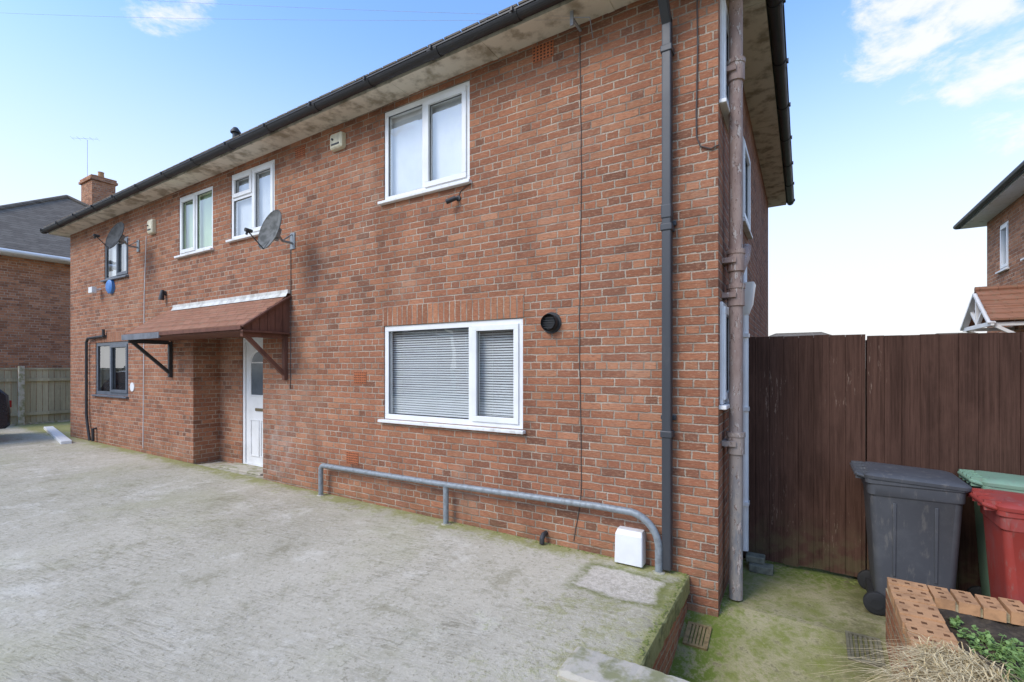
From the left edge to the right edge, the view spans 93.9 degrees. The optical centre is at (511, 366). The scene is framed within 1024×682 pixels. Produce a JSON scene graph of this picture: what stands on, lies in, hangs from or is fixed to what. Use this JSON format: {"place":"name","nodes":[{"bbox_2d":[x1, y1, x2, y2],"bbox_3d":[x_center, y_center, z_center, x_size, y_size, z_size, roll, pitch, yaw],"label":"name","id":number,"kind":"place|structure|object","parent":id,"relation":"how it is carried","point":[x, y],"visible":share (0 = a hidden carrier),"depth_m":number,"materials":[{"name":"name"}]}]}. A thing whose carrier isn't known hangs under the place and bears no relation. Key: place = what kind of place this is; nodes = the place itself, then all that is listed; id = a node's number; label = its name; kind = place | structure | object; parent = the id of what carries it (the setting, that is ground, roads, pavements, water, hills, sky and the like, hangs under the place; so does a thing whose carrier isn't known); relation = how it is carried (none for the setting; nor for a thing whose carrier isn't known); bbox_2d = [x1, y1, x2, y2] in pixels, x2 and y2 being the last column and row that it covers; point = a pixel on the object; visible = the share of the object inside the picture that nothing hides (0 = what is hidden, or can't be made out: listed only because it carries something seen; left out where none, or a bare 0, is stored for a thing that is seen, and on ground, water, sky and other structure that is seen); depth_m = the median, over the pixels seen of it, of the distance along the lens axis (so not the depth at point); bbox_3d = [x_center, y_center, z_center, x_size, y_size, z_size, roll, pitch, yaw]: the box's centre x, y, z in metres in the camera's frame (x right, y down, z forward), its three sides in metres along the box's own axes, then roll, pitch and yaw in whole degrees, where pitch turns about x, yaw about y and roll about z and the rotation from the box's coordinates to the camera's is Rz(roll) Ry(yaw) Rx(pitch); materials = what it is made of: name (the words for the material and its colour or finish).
{"place":"outdoors","nodes":[
{"label":"outdoors","id":0,"kind":"place"},
{"bbox_2d":[0,419,689,681],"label":"concrete driveway","id":1,"kind":"structure","parent":0,"point":[118,564],"depth_m":3.56,"materials":[{"name":"grey concrete"}]},
{"bbox_2d":[0,389,11,428],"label":"parked car","id":2,"kind":"object","parent":1,"relation":"on","point":[5,411],"visible":1,"depth_m":9.87,"materials":[{"name":"paint"}]},
{"bbox_2d":[0,366,69,425],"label":"garden fence","id":3,"kind":"object","parent":1,"relation":"on","point":[29,380],"visible":0.09,"depth_m":12.83,"materials":[{"name":"brown wood"}]},
{"bbox_2d":[44,426,71,443],"bbox_3d":[-10.297,1.525,10.801,3.351,0.090,0.170,0,0,41],"label":"concrete edging","id":4,"kind":"object","parent":1,"relation":"on","point":[57,435],"visible":1,"depth_m":10.41,"materials":[{"name":"white concrete"}]},
{"bbox_2d":[317,463,664,574],"bbox_3d":[-0.617,1.417,4.942,4.320,0.495,0.110,0,0,31],"label":"handrail","id":5,"kind":"object","parent":1,"relation":"on","point":[641,517],"visible":0.99,"depth_m":4.58,"materials":[{"name":"metal"}]},
{"bbox_2d":[0,0,1023,339],"label":"sky","id":6,"kind":"structure","parent":0,"point":[905,115],"materials":[{"name":"blue"}]},
{"bbox_2d":[669,558,892,681],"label":"side path","id":7,"kind":"structure","parent":0,"point":[777,625],"depth_m":3.50,"materials":[{"name":"concrete"}]},
{"bbox_2d":[378,505,857,657],"bbox_3d":[0.961,1.797,4.045,7.460,0.347,2.519,0,0,31],"label":"moss","id":8,"kind":"object","parent":7,"relation":"on","point":[647,640],"visible":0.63,"depth_m":3.86,"materials":[{"name":"green plant"}]},
{"bbox_2d":[682,621,711,650],"bbox_3d":[1.382,2.006,3.562,0.170,0.089,0.219,0,0,31],"label":"drain grate","id":9,"kind":"object","parent":7,"relation":"on","point":[697,645],"visible":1,"depth_m":3.55,"materials":[{"name":"metal"}]},
{"bbox_2d":[746,552,773,575],"bbox_3d":[2.312,1.835,4.464,0.230,0.130,0.170,0,0,31],"label":"loose block","id":10,"kind":"object","parent":7,"relation":"on","point":[757,563],"depth_m":4.42,"materials":[{"name":"grey concrete"}]},
{"bbox_2d":[845,630,884,668],"bbox_3d":[2.408,1.932,3.266,0.200,0.091,0.259,0,0,31],"label":"drain grate","id":11,"kind":"object","parent":7,"relation":"on","point":[849,635],"visible":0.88,"depth_m":3.26,"materials":[{"name":"metal"}]},
{"bbox_2d":[850,460,971,615],"bbox_3d":[3.090,1.351,3.762,0.678,1.098,0.577,0,0,31],"label":"wheelie bin","id":12,"kind":"object","parent":7,"relation":"on","point":[913,515],"visible":0.93,"depth_m":3.56,"materials":[{"name":"grey plastic"}]},
{"bbox_2d":[865,332,1023,591],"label":"wooden fence","id":13,"kind":"object","parent":7,"relation":"on","point":[952,403],"visible":0.63,"depth_m":3.89,"materials":[{"name":"brown wood"}]},
{"bbox_2d":[743,334,864,577],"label":"wooden gate","id":14,"kind":"structure","parent":13,"relation":"attached to","point":[806,435],"depth_m":4.42,"materials":[{"name":"brown wood"}]},
{"bbox_2d":[886,577,1023,681],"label":"brick planter","id":15,"kind":"object","parent":7,"relation":"on","point":[925,611],"visible":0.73,"depth_m":2.87,"materials":[{"name":"brick"}]},
{"bbox_2d":[805,636,1001,681],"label":"dry grass tuft","id":16,"kind":"object","parent":15,"relation":"on","point":[916,674],"visible":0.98,"depth_m":2.13,"materials":[{"name":"beige plant"}]},
{"bbox_2d":[854,625,1022,681],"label":"dry grass tuft","id":17,"kind":"object","parent":15,"relation":"on","point":[974,665],"visible":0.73,"depth_m":2.25,"materials":[{"name":"beige plant"}]},
{"bbox_2d":[949,615,963,628],"bbox_3d":[2.611,1.505,2.821,0.121,0.052,0.078,0,0,-41],"label":"weed plant","id":18,"kind":"object","parent":15,"relation":"in","point":[954,622],"visible":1,"depth_m":2.83,"materials":[{"name":"green plant"}]},
{"bbox_2d":[957,625,1023,661],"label":"weed plant","id":19,"kind":"object","parent":15,"relation":"in","point":[988,640],"visible":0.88,"depth_m":2.56,"materials":[{"name":"green plant"}]},
{"bbox_2d":[996,646,1023,681],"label":"weed plant","id":20,"kind":"object","parent":15,"relation":"in","point":[1018,670],"visible":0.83,"depth_m":2.37,"materials":[{"name":"green plant"}]},
{"bbox_2d":[957,469,1023,597],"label":"wheelie bin","id":21,"kind":"object","parent":7,"relation":"on","point":[994,480],"visible":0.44,"depth_m":3.60,"materials":[{"name":"green plastic"}]},
{"bbox_2d":[967,488,1023,603],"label":"wheelie bin","id":22,"kind":"object","parent":7,"relation":"on","point":[1001,511],"visible":0.61,"depth_m":3.09,"materials":[{"name":"red plastic"}]},
{"bbox_2d":[768,332,829,338],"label":"house","id":23,"kind":"structure","parent":0,"point":[800,334],"depth_m":67.76,"materials":[{"name":"brown tile"}]},
{"bbox_2d":[953,160,1023,332],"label":"house","id":24,"kind":"structure","parent":0,"point":[996,304],"depth_m":8.80,"materials":[{"name":"brown brick"}]},
{"bbox_2d":[995,221,1008,273],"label":"window","id":25,"kind":"structure","parent":24,"relation":"in","point":[1004,227],"depth_m":9.42,"materials":[{"name":"white plastic"}]},
{"label":"ground","id":26,"kind":"structure","parent":0,"visible":0},
{"bbox_2d":[0,171,117,420],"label":"house","id":27,"kind":"structure","parent":26,"relation":"on","point":[34,297],"depth_m":13.79,"materials":[{"name":"brown brick"}]},
{"bbox_2d":[71,136,87,175],"bbox_3d":[-16.057,-7.562,17.973,0.787,2.124,0.312,0,0,-19],"label":"television aerial","id":28,"kind":"object","parent":27,"relation":"attached to","point":[87,155],"visible":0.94,"depth_m":18.11,"materials":[{"name":"metal"}]},
{"bbox_2d":[39,0,794,616],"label":"house","id":29,"kind":"structure","parent":26,"relation":"on","point":[567,296],"depth_m":4.91,"materials":[{"name":"brick"}]},
{"bbox_2d":[88,287,100,293],"bbox_3d":[-8.498,-1.560,9.755,0.180,0.120,0.184,0,0,31],"label":"floodlight","id":30,"kind":"object","parent":29,"relation":"attached to","point":[92,290],"visible":1,"depth_m":9.68,"materials":[{"name":"white plastic"}]},
{"bbox_2d":[105,280,114,293],"bbox_3d":[-8.010,-1.600,9.519,0.280,0.280,0.070,0,0,31],"label":"alarm siren","id":31,"kind":"object","parent":29,"relation":"attached to","point":[110,286],"visible":0.98,"depth_m":9.47,"materials":[{"name":"blue plastic"}]},
{"bbox_2d":[91,341,128,398],"bbox_3d":[-8.021,0.052,9.596,1.640,1.105,0.159,0,0,31],"label":"window","id":32,"kind":"structure","parent":29,"relation":"in","point":[111,357],"depth_m":9.64,"materials":[{"name":"grey glass"}]},
{"bbox_2d":[100,236,128,281],"bbox_3d":[-7.829,-2.123,9.479,1.190,0.795,0.159,0,0,31],"label":"window","id":33,"kind":"structure","parent":29,"relation":"in","point":[119,253],"depth_m":9.51,"materials":[{"name":"clear glass"}]},
{"bbox_2d":[93,222,139,251],"bbox_3d":[-7.055,-2.316,8.553,0.416,0.515,0.768,0,0,-16],"label":"satellite dish","id":34,"kind":"object","parent":29,"relation":"attached to","point":[115,236],"visible":1,"depth_m":8.50,"materials":[{"name":"metal"}]},
{"bbox_2d":[130,382,134,390],"bbox_3d":[-7.200,0.380,9.060,0.170,0.170,0.012,0,0,31],"label":"round plaque","id":35,"kind":"object","parent":29,"relation":"attached to","point":[132,386],"visible":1,"depth_m":9.04,"materials":[{"name":"white plastic"}]},
{"bbox_2d":[147,219,155,234],"bbox_3d":[-6.492,-2.520,8.588,0.200,0.260,0.078,0,0,31],"label":"alarm box","id":36,"kind":"object","parent":29,"relation":"attached to","point":[151,226],"visible":1,"depth_m":8.55,"materials":[{"name":"beige plastic"}]},
{"bbox_2d":[158,290,166,299],"bbox_3d":[-6.100,-1.255,8.330,0.090,0.177,0.115,0,0,31],"label":"wall lamp","id":37,"kind":"object","parent":29,"relation":"attached to","point":[162,294],"visible":1,"depth_m":8.31,"materials":[{"name":"black plastic"}]},
{"bbox_2d":[174,186,213,258],"bbox_3d":[-5.201,-2.363,7.879,1.175,1.035,0.159,0,0,31],"label":"window","id":38,"kind":"structure","parent":29,"relation":"in","point":[196,209],"depth_m":7.89,"materials":[{"name":"white plastic"}]},
{"bbox_2d":[226,159,274,242],"bbox_3d":[-3.811,-2.413,7.032,1.200,1.035,0.159,0,0,31],"label":"window","id":39,"kind":"structure","parent":29,"relation":"in","point":[253,189],"depth_m":7.05,"materials":[{"name":"white plastic"}]},
{"bbox_2d":[246,341,262,465],"bbox_3d":[-4.036,0.585,7.681,0.784,1.986,0.056,0,0,31],"label":"door","id":40,"kind":"structure","parent":29,"relation":"in","point":[254,360],"depth_m":7.75,"materials":[{"name":"white plastic"}]},
{"bbox_2d":[14,0,498,20],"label":"telephone wire","id":41,"kind":"object","parent":29,"relation":"on","point":[320,8],"visible":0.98,"depth_m":4.72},
{"bbox_2d":[244,210,294,248],"bbox_3d":[-3.048,-1.726,6.126,0.376,0.537,0.790,0,0,-2],"label":"satellite dish","id":42,"kind":"object","parent":29,"relation":"attached to","point":[270,231],"visible":1,"depth_m":6.07,"materials":[{"name":"metal"}]},
{"bbox_2d":[330,131,345,151],"bbox_3d":[-2.188,-2.820,5.967,0.240,0.200,0.078,0,0,31],"label":"alarm box","id":43,"kind":"object","parent":29,"relation":"attached to","point":[338,141],"visible":1,"depth_m":5.93,"materials":[{"name":"beige plastic"}]},
{"bbox_2d":[378,81,471,205],"bbox_3d":[-0.965,-2.438,5.299,1.323,1.085,0.159,0,0,31],"label":"window","id":44,"kind":"structure","parent":29,"relation":"in","point":[427,140],"depth_m":5.29,"materials":[{"name":"white plastic"}]},
{"bbox_2d":[378,318,525,433],"bbox_3d":[-0.642,0.085,5.218,1.960,1.119,0.355,0,0,31],"label":"window","id":45,"kind":"structure","parent":29,"relation":"in","point":[471,372],"depth_m":5.19,"materials":[{"name":"white plastic"}]},
{"bbox_2d":[445,195,460,203],"bbox_3d":[-0.617,-1.748,4.992,0.167,0.104,0.076,0,0,-15],"label":"security camera","id":46,"kind":"object","parent":29,"relation":"attached to","point":[453,199],"visible":1,"depth_m":4.97,"materials":[{"name":"black plastic"}]},
{"bbox_2d":[719,302,729,409],"bbox_3d":[1.782,-0.091,4.002,0.105,0.853,0.610,0,0,31],"label":"window","id":47,"kind":"structure","parent":29,"relation":"in","point":[724,310],"depth_m":3.80,"materials":[{"name":"white plastic"}]},
{"bbox_2d":[719,0,729,132],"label":"window","id":48,"kind":"structure","parent":29,"relation":"in","point":[724,16],"depth_m":3.80,"materials":[{"name":"white plastic"}]},
{"bbox_2d":[743,138,752,239],"bbox_3d":[2.598,-1.982,5.343,0.105,0.933,0.830,0,0,31],"label":"window","id":49,"kind":"structure","parent":29,"relation":"in","point":[746,160],"depth_m":5.49,"materials":[{"name":"white plastic"}]},
{"bbox_2d":[557,646,688,681],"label":"stub wall","id":50,"kind":"structure","parent":26,"relation":"on","point":[581,664],"depth_m":2.54,"materials":[{"name":"concrete"}]},
{"bbox_2d":[652,599,686,674],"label":"retaining wall","id":51,"kind":"structure","parent":26,"relation":"on","point":[663,661],"depth_m":3.34,"materials":[{"name":"brick"}]}
]}

